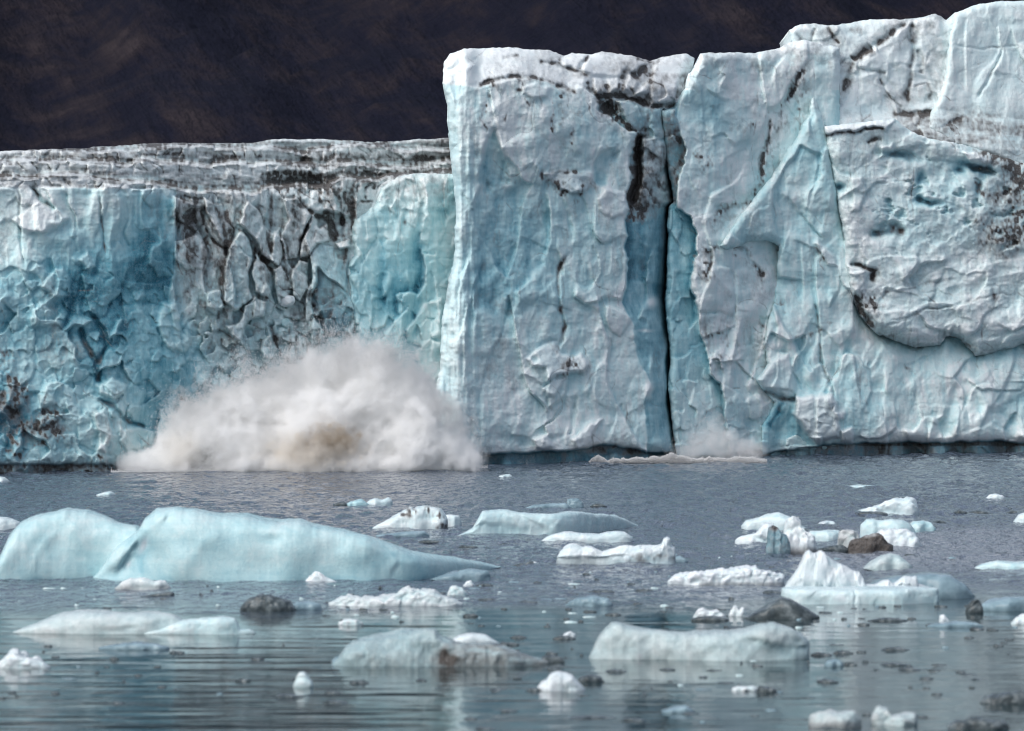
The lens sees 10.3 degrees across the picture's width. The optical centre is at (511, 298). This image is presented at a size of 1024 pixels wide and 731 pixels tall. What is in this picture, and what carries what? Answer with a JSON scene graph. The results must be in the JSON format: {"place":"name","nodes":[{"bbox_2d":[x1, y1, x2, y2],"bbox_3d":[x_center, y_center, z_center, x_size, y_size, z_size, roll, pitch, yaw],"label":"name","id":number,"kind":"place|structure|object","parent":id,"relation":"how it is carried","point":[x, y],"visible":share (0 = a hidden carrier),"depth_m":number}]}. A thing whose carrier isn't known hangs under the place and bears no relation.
{"place":"outdoors","nodes":[
{"label":"outdoors","id":0,"kind":"place"},
{"bbox_2d":[0,451,1023,730],"bbox_3d":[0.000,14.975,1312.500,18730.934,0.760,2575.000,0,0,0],"label":"water","id":1,"kind":"structure","parent":0,"point":[696,513],"depth_m":273.23},
{"bbox_2d":[0,477,9,482],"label":"ice chunk","id":2,"kind":"object","parent":1,"relation":"on","point":[3,479],"visible":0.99,"depth_m":464.14},
{"bbox_2d":[0,517,20,529],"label":"ice floe","id":3,"kind":"object","parent":1,"relation":"on","point":[6,523],"visible":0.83,"depth_m":368.25},
{"bbox_2d":[0,653,50,668],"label":"ice chunk","id":4,"kind":"object","parent":1,"relation":"on","point":[14,661],"visible":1,"depth_m":230.90},
{"bbox_2d":[7,648,20,654],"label":"ice chunk","id":5,"kind":"object","parent":4,"relation":"on","point":[14,650],"visible":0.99,"depth_m":231.62},
{"bbox_2d":[0,508,139,579],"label":"iceberg","id":6,"kind":"object","parent":1,"relation":"on","point":[67,543],"visible":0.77,"depth_m":304.40},
{"bbox_2d":[14,609,183,633],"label":"ice floe","id":7,"kind":"object","parent":1,"relation":"on","point":[89,621],"visible":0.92,"depth_m":254.56},
{"bbox_2d":[96,491,115,495],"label":"ice floe","id":8,"kind":"object","parent":1,"relation":"on","point":[107,493],"visible":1,"depth_m":432.81},
{"bbox_2d":[99,641,169,649],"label":"ice floe","id":9,"kind":"object","parent":1,"relation":"on","point":[137,645],"visible":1,"depth_m":243.02},
{"bbox_2d":[114,577,170,589],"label":"ice floe","id":10,"kind":"object","parent":1,"relation":"on","point":[141,583],"visible":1,"depth_m":293.81},
{"bbox_2d":[143,591,174,596],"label":"ice fragment","id":11,"kind":"object","parent":1,"relation":"on","point":[169,593],"visible":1,"depth_m":286.43},
{"bbox_2d":[144,616,255,633],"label":"ice floe","id":12,"kind":"object","parent":1,"relation":"on","point":[217,625],"visible":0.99,"depth_m":254.30},
{"bbox_2d":[0,138,451,473],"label":"ice cliff","id":13,"kind":"structure","parent":1,"relation":"on","point":[124,269],"depth_m":503.03},
{"bbox_2d":[271,307,279,318],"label":"ice boulder","id":14,"kind":"object","parent":13,"relation":"on","point":[275,314],"visible":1,"depth_m":512.27},
{"bbox_2d":[281,318,291,328],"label":"ice boulder","id":15,"kind":"object","parent":13,"relation":"on","point":[284,321],"visible":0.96,"depth_m":512.86},
{"bbox_2d":[280,295,294,306],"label":"ice boulder","id":16,"kind":"object","parent":13,"relation":"on","point":[288,300],"visible":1,"depth_m":512.39},
{"bbox_2d":[240,593,295,611],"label":"rock","id":17,"kind":"object","parent":1,"relation":"on","point":[262,602],"visible":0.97,"depth_m":272.86},
{"bbox_2d":[275,694,304,696],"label":"ice splinter","id":18,"kind":"object","parent":1,"relation":"on","point":[287,695],"visible":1,"depth_m":214.26},
{"bbox_2d":[93,506,500,581],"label":"iceberg","id":19,"kind":"object","parent":1,"relation":"on","point":[177,543],"visible":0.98,"depth_m":301.94},
{"bbox_2d":[111,266,488,472],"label":"splash plume","id":20,"kind":"object","parent":1,"relation":"on","point":[288,369],"visible":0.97,"depth_m":493.71},
{"bbox_2d":[293,672,313,687],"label":"ice chunk","id":21,"kind":"object","parent":1,"relation":"on","point":[303,679],"visible":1,"depth_m":219.28},
{"bbox_2d":[293,601,322,609],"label":"ice floe","id":22,"kind":"object","parent":1,"relation":"on","point":[305,605],"visible":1,"depth_m":274.17},
{"bbox_2d":[305,571,336,581],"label":"ice chunk","id":23,"kind":"object","parent":1,"relation":"on","point":[315,576],"visible":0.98,"depth_m":300.38},
{"bbox_2d":[325,690,340,693],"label":"ice splinter","id":24,"kind":"object","parent":1,"relation":"on","point":[331,692],"visible":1,"depth_m":215.90},
{"bbox_2d":[323,700,347,702],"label":"ice splinter","id":25,"kind":"object","parent":1,"relation":"on","point":[332,701],"visible":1,"depth_m":210.87},
{"bbox_2d":[333,501,346,505],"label":"ice fragment","id":26,"kind":"object","parent":1,"relation":"on","point":[343,503],"visible":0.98,"depth_m":411.48},
{"bbox_2d":[338,618,363,624],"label":"ice chunk","id":27,"kind":"object","parent":1,"relation":"on","point":[348,621],"visible":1,"depth_m":261.11},
{"bbox_2d":[347,499,368,505],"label":"ice floe","id":28,"kind":"object","parent":1,"relation":"on","point":[357,502],"visible":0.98,"depth_m":411.69},
{"bbox_2d":[349,680,368,683],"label":"ice splinter","id":29,"kind":"object","parent":1,"relation":"on","point":[359,682],"visible":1,"depth_m":221.55},
{"bbox_2d":[367,497,392,504],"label":"iceberg","id":30,"kind":"object","parent":1,"relation":"on","point":[377,501],"visible":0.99,"depth_m":412.63},
{"bbox_2d":[328,585,462,606],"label":"ice floe","id":31,"kind":"object","parent":1,"relation":"on","point":[408,595],"visible":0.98,"depth_m":277.30},
{"bbox_2d":[376,531,428,537],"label":"ice floe","id":32,"kind":"object","parent":1,"relation":"on","point":[414,534],"visible":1,"depth_m":358.10},
{"bbox_2d":[348,173,466,462],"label":"ice slab","id":33,"kind":"structure","parent":1,"relation":"on","point":[403,230],"depth_m":523.17},
{"bbox_2d":[373,505,447,529],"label":"iceberg","id":34,"kind":"object","parent":1,"relation":"on","point":[424,517],"visible":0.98,"depth_m":370.18},
{"bbox_2d":[419,540,439,542],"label":"ice splinter","id":35,"kind":"object","parent":1,"relation":"on","point":[428,541],"visible":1,"depth_m":349.85},
{"bbox_2d":[332,627,548,666],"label":"ice floe","id":36,"kind":"object","parent":1,"relation":"on","point":[408,647],"visible":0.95,"depth_m":232.01},
{"bbox_2d":[446,514,461,526],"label":"ice block","id":37,"kind":"object","parent":1,"relation":"on","point":[454,520],"depth_m":373.94},
{"bbox_2d":[447,585,466,595],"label":"ice chunk","id":38,"kind":"object","parent":1,"relation":"on","point":[455,590],"visible":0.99,"depth_m":287.40},
{"bbox_2d":[430,568,490,580],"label":"ice floe","id":39,"kind":"object","parent":1,"relation":"on","point":[471,574],"visible":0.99,"depth_m":303.27},
{"bbox_2d":[459,545,476,547],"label":"ice splinter","id":40,"kind":"object","parent":1,"relation":"on","point":[463,546],"visible":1,"depth_m":342.37},
{"bbox_2d":[463,580,474,585],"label":"ice chunk","id":41,"kind":"object","parent":1,"relation":"on","point":[469,583],"visible":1,"depth_m":296.90},
{"bbox_2d":[463,613,477,616],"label":"ice splinter","id":42,"kind":"object","parent":1,"relation":"on","point":[470,615],"visible":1,"depth_m":268.29},
{"bbox_2d":[453,633,498,642],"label":"ice floe","id":43,"kind":"object","parent":1,"relation":"on","point":[473,638],"visible":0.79,"depth_m":247.52},
{"bbox_2d":[475,727,495,729],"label":"ice splinter","id":44,"kind":"object","parent":1,"relation":"on","point":[484,728],"visible":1,"depth_m":197.79},
{"bbox_2d":[499,641,518,645],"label":"ice splinter","id":45,"kind":"object","parent":1,"relation":"on","point":[506,643],"visible":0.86,"depth_m":246.09},
{"bbox_2d":[458,509,637,535],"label":"iceberg","id":46,"kind":"object","parent":1,"relation":"on","point":[503,521],"visible":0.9,"depth_m":360.33},
{"bbox_2d":[526,503,571,507],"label":"ice floe","id":47,"kind":"object","parent":1,"relation":"on","point":[550,505],"visible":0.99,"depth_m":406.45},
{"bbox_2d":[540,655,564,662],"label":"ice fragment","id":48,"kind":"object","parent":1,"relation":"on","point":[553,659],"visible":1,"depth_m":234.06},
{"bbox_2d":[537,671,585,690],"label":"ice chunk","id":49,"kind":"object","parent":1,"relation":"on","point":[559,681],"visible":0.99,"depth_m":217.35},
{"bbox_2d":[552,635,575,639],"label":"ice splinter","id":50,"kind":"object","parent":1,"relation":"on","point":[563,637],"visible":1,"depth_m":250.35},
{"bbox_2d":[435,47,693,465],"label":"ice tower","id":51,"kind":"structure","parent":1,"relation":"on","point":[555,349],"depth_m":518.80},
{"bbox_2d":[563,631,575,635],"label":"ice chunk","id":52,"kind":"object","parent":1,"relation":"on","point":[570,633],"visible":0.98,"depth_m":252.52},
{"bbox_2d":[567,498,583,507],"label":"ice crystal","id":53,"kind":"object","parent":1,"relation":"on","point":[574,502],"visible":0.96,"depth_m":408.51},
{"bbox_2d":[542,531,632,542],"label":"ice floe","id":54,"kind":"object","parent":1,"relation":"on","point":[614,536],"visible":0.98,"depth_m":350.55},
{"bbox_2d":[565,595,612,606],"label":"ice floe","id":55,"kind":"object","parent":1,"relation":"on","point":[593,600],"visible":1,"depth_m":277.25},
{"bbox_2d":[577,674,603,681],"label":"ice fragment","id":56,"kind":"object","parent":1,"relation":"on","point":[590,678],"visible":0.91,"depth_m":222.32},
{"bbox_2d":[565,715,616,718],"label":"ice splinter","id":57,"kind":"object","parent":1,"relation":"on","point":[587,716],"visible":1,"depth_m":203.34},
{"bbox_2d":[590,503,606,507],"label":"ice fragment","id":58,"kind":"object","parent":1,"relation":"on","point":[594,505],"visible":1,"depth_m":409.31},
{"bbox_2d":[589,589,613,591],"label":"ice splinter","id":59,"kind":"object","parent":1,"relation":"on","point":[606,590],"visible":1,"depth_m":290.31},
{"bbox_2d":[556,537,675,564],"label":"ice floe","id":60,"kind":"object","parent":1,"relation":"on","point":[663,552],"visible":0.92,"depth_m":320.63},
{"bbox_2d":[605,668,626,671],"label":"ice splinter","id":61,"kind":"object","parent":1,"relation":"on","point":[616,670],"visible":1,"depth_m":228.23},
{"bbox_2d":[621,718,645,720],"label":"ice splinter","id":62,"kind":"object","parent":1,"relation":"on","point":[631,719],"visible":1,"depth_m":202.07},
{"bbox_2d":[570,452,766,463],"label":"foam","id":63,"kind":"object","parent":1,"relation":"on","point":[671,457],"visible":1,"depth_m":518.83},
{"bbox_2d":[661,705,693,712],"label":"ice floe","id":64,"kind":"object","parent":1,"relation":"on","point":[680,709],"visible":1,"depth_m":206.09},
{"bbox_2d":[676,556,687,562],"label":"ice chunk","id":65,"kind":"object","parent":1,"relation":"on","point":[679,559],"visible":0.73,"depth_m":323.51},
{"bbox_2d":[589,622,809,660],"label":"ice floe","id":66,"kind":"object","parent":1,"relation":"on","point":[759,641],"visible":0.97,"depth_m":236.25},
{"bbox_2d":[693,608,725,617],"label":"ice chunk","id":67,"kind":"object","parent":1,"relation":"on","point":[705,612],"visible":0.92,"depth_m":266.88},
{"bbox_2d":[691,616,728,620],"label":"ice fragment","id":68,"kind":"object","parent":1,"relation":"on","point":[708,618],"visible":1,"depth_m":264.59},
{"bbox_2d":[661,403,762,460],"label":"splash","id":69,"kind":"object","parent":1,"relation":"on","point":[716,439],"visible":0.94,"depth_m":523.95},
{"bbox_2d":[668,564,784,585],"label":"ice floe","id":70,"kind":"object","parent":1,"relation":"on","point":[746,574],"visible":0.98,"depth_m":298.21},
{"bbox_2d":[729,605,746,616],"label":"ice chunk","id":71,"kind":"object","parent":1,"relation":"on","point":[736,611],"visible":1,"depth_m":268.60},
{"bbox_2d":[732,686,756,690],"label":"ice chunk","id":72,"kind":"object","parent":1,"relation":"on","point":[743,688],"visible":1,"depth_m":217.56},
{"bbox_2d":[662,40,839,457],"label":"ice buttress","id":73,"kind":"structure","parent":1,"relation":"on","point":[733,122],"depth_m":536.01},
{"bbox_2d":[779,14,980,169],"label":"snow block","id":74,"kind":"structure","parent":73,"relation":"on","point":[892,68],"depth_m":554.63},
{"bbox_2d":[735,522,773,543],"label":"ice floe","id":75,"kind":"object","parent":1,"relation":"on","point":[760,535],"visible":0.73,"depth_m":348.27},
{"bbox_2d":[756,686,776,692],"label":"ice fragment","id":76,"kind":"object","parent":1,"relation":"on","point":[763,689],"visible":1,"depth_m":216.34},
{"bbox_2d":[763,590,780,592],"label":"ice splinter","id":77,"kind":"object","parent":1,"relation":"on","point":[769,591],"visible":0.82,"depth_m":289.67},
{"bbox_2d":[741,512,805,529],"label":"iceberg","id":78,"kind":"object","parent":1,"relation":"on","point":[778,519],"visible":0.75,"depth_m":370.89},
{"bbox_2d":[765,525,790,553],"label":"ice block","id":79,"kind":"object","parent":1,"relation":"on","point":[778,541],"depth_m":331.44},
{"bbox_2d":[745,596,819,619],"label":"rock","id":80,"kind":"object","parent":1,"relation":"on","point":[780,607],"visible":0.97,"depth_m":266.14},
{"bbox_2d":[783,516,816,554],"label":"ice block","id":81,"kind":"object","parent":1,"relation":"on","point":[801,540],"depth_m":333.64},
{"bbox_2d":[811,652,831,655],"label":"ice splinter","id":82,"kind":"object","parent":1,"relation":"on","point":[820,654],"visible":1,"depth_m":239.13},
{"bbox_2d":[809,530,838,541],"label":"ice floe","id":83,"kind":"object","parent":1,"relation":"on","point":[827,535],"visible":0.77,"depth_m":352.85},
{"bbox_2d":[818,520,835,523],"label":"ice floe","id":84,"kind":"object","parent":1,"relation":"on","point":[827,522],"visible":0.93,"depth_m":377.68},
{"bbox_2d":[817,678,837,682],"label":"ice splinter","id":85,"kind":"object","parent":1,"relation":"on","point":[824,680],"visible":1,"depth_m":222.18},
{"bbox_2d":[814,726,849,728],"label":"ice splinter","id":86,"kind":"object","parent":1,"relation":"on","point":[826,727],"visible":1,"depth_m":198.19},
{"bbox_2d":[817,545,847,552],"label":"ice fragment","id":87,"kind":"object","parent":1,"relation":"on","point":[838,548],"visible":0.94,"depth_m":336.26},
{"bbox_2d":[824,659,843,666],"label":"ice chunk","id":88,"kind":"object","parent":1,"relation":"on","point":[834,663],"visible":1,"depth_m":231.74},
{"bbox_2d":[808,709,861,727],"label":"ice floe","id":89,"kind":"object","parent":1,"relation":"on","point":[842,719],"visible":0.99,"depth_m":198.75},
{"bbox_2d":[833,650,852,653],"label":"ice splinter","id":90,"kind":"object","parent":1,"relation":"on","point":[842,652],"visible":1,"depth_m":240.20},
{"bbox_2d":[837,529,858,547],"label":"ice block","id":91,"kind":"object","parent":1,"relation":"on","point":[846,537],"depth_m":337.78},
{"bbox_2d":[781,550,938,603],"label":"iceberg","id":92,"kind":"object","parent":1,"relation":"on","point":[819,577],"visible":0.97,"depth_m":280.54},
{"bbox_2d":[851,484,871,487],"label":"ice floe","id":93,"kind":"object","parent":1,"relation":"on","point":[858,485],"visible":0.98,"depth_m":450.09},
{"bbox_2d":[848,533,892,553],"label":"rock","id":94,"kind":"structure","parent":1,"relation":"on","point":[872,542],"depth_m":335.70},
{"bbox_2d":[720,97,1023,455],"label":"ice pinnacle","id":95,"kind":"object","parent":1,"relation":"on","point":[841,375],"visible":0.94,"depth_m":543.88},
{"bbox_2d":[824,118,1023,355],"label":"ice block","id":96,"kind":"structure","parent":95,"relation":"attached to","point":[933,231],"depth_m":549.28},
{"bbox_2d":[929,1,1023,162],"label":"snow wall","id":97,"kind":"structure","parent":96,"relation":"on","point":[979,104],"depth_m":558.87},
{"bbox_2d":[858,511,887,514],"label":"ice fragment","id":98,"kind":"object","parent":1,"relation":"on","point":[873,512],"visible":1,"depth_m":393.31},
{"bbox_2d":[863,553,912,570],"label":"ice mound","id":99,"kind":"object","parent":1,"relation":"on","point":[889,561],"visible":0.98,"depth_m":315.45},
{"bbox_2d":[868,617,907,620],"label":"ice splinter","id":100,"kind":"object","parent":1,"relation":"on","point":[888,619],"visible":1,"depth_m":264.52},
{"bbox_2d":[858,496,918,515],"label":"iceberg","id":101,"kind":"object","parent":1,"relation":"on","point":[907,505],"visible":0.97,"depth_m":394.67},
{"bbox_2d":[860,518,917,537],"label":"iceberg","id":102,"kind":"object","parent":1,"relation":"on","point":[869,526],"visible":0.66,"depth_m":353.75},
{"bbox_2d":[871,705,917,725],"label":"ice floe","id":103,"kind":"object","parent":1,"relation":"on","point":[881,715],"visible":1,"depth_m":200.18},
{"bbox_2d":[881,646,909,650],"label":"ice splinter","id":104,"kind":"object","parent":1,"relation":"on","point":[897,648],"visible":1,"depth_m":242.39},
{"bbox_2d":[880,662,910,665],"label":"ice splinter","id":105,"kind":"object","parent":1,"relation":"on","point":[895,664],"visible":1,"depth_m":232.54},
{"bbox_2d":[877,528,921,546],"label":"iceberg","id":106,"kind":"object","parent":1,"relation":"on","point":[900,537],"visible":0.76,"depth_m":342.96},
{"bbox_2d":[897,667,920,669],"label":"ice splinter","id":107,"kind":"object","parent":1,"relation":"on","point":[908,668],"visible":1,"depth_m":229.54},
{"bbox_2d":[870,572,974,598],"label":"ice slab","id":108,"kind":"structure","parent":1,"relation":"on","point":[948,586],"depth_m":284.49},
{"bbox_2d":[910,520,935,531],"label":"ice floe","id":109,"kind":"object","parent":1,"relation":"on","point":[921,526],"visible":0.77,"depth_m":368.19},
{"bbox_2d":[939,614,948,621],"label":"ice chunk","id":110,"kind":"object","parent":1,"relation":"on","point":[942,617],"visible":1,"depth_m":261.11},
{"bbox_2d":[927,621,983,627],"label":"ice floe","id":111,"kind":"object","parent":1,"relation":"on","point":[946,624],"visible":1,"depth_m":259.58},
{"bbox_2d":[965,599,983,612],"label":"rock","id":112,"kind":"object","parent":1,"relation":"on","point":[974,606],"visible":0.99,"depth_m":271.35},
{"bbox_2d":[947,716,1008,729],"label":"ice boulder","id":113,"kind":"object","parent":1,"relation":"on","point":[976,722],"visible":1,"depth_m":198.14},
{"bbox_2d":[966,510,990,513],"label":"ice fragment","id":114,"kind":"object","parent":1,"relation":"on","point":[980,511],"visible":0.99,"depth_m":396.26},
{"bbox_2d":[986,493,1005,499],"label":"ice chunk","id":115,"kind":"object","parent":1,"relation":"on","point":[995,495],"visible":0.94,"depth_m":423.54},
{"bbox_2d":[975,560,1023,569],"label":"ice floe","id":116,"kind":"object","parent":1,"relation":"on","point":[1006,565],"visible":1,"depth_m":315.58},
{"bbox_2d":[980,690,1023,703],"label":"ice boulder","id":117,"kind":"object","parent":1,"relation":"on","point":[1014,697],"visible":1,"depth_m":210.48},
{"bbox_2d":[982,596,1023,610],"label":"ice floe","id":118,"kind":"object","parent":1,"relation":"on","point":[1010,603],"visible":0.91,"depth_m":273.36},
{"bbox_2d":[1011,613,1023,624],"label":"ice chunk","id":119,"kind":"object","parent":1,"relation":"on","point":[1019,620],"visible":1,"depth_m":261.66},
{"bbox_2d":[1013,513,1023,522],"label":"ice floe","id":120,"kind":"object","parent":1,"relation":"on","point":[1019,518],"visible":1,"depth_m":381.37},
{"bbox_2d":[0,0,1023,150],"bbox_3d":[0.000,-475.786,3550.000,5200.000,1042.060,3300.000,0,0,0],"label":"mountain","id":121,"kind":"structure","parent":0,"point":[79,74],"depth_m":2367.20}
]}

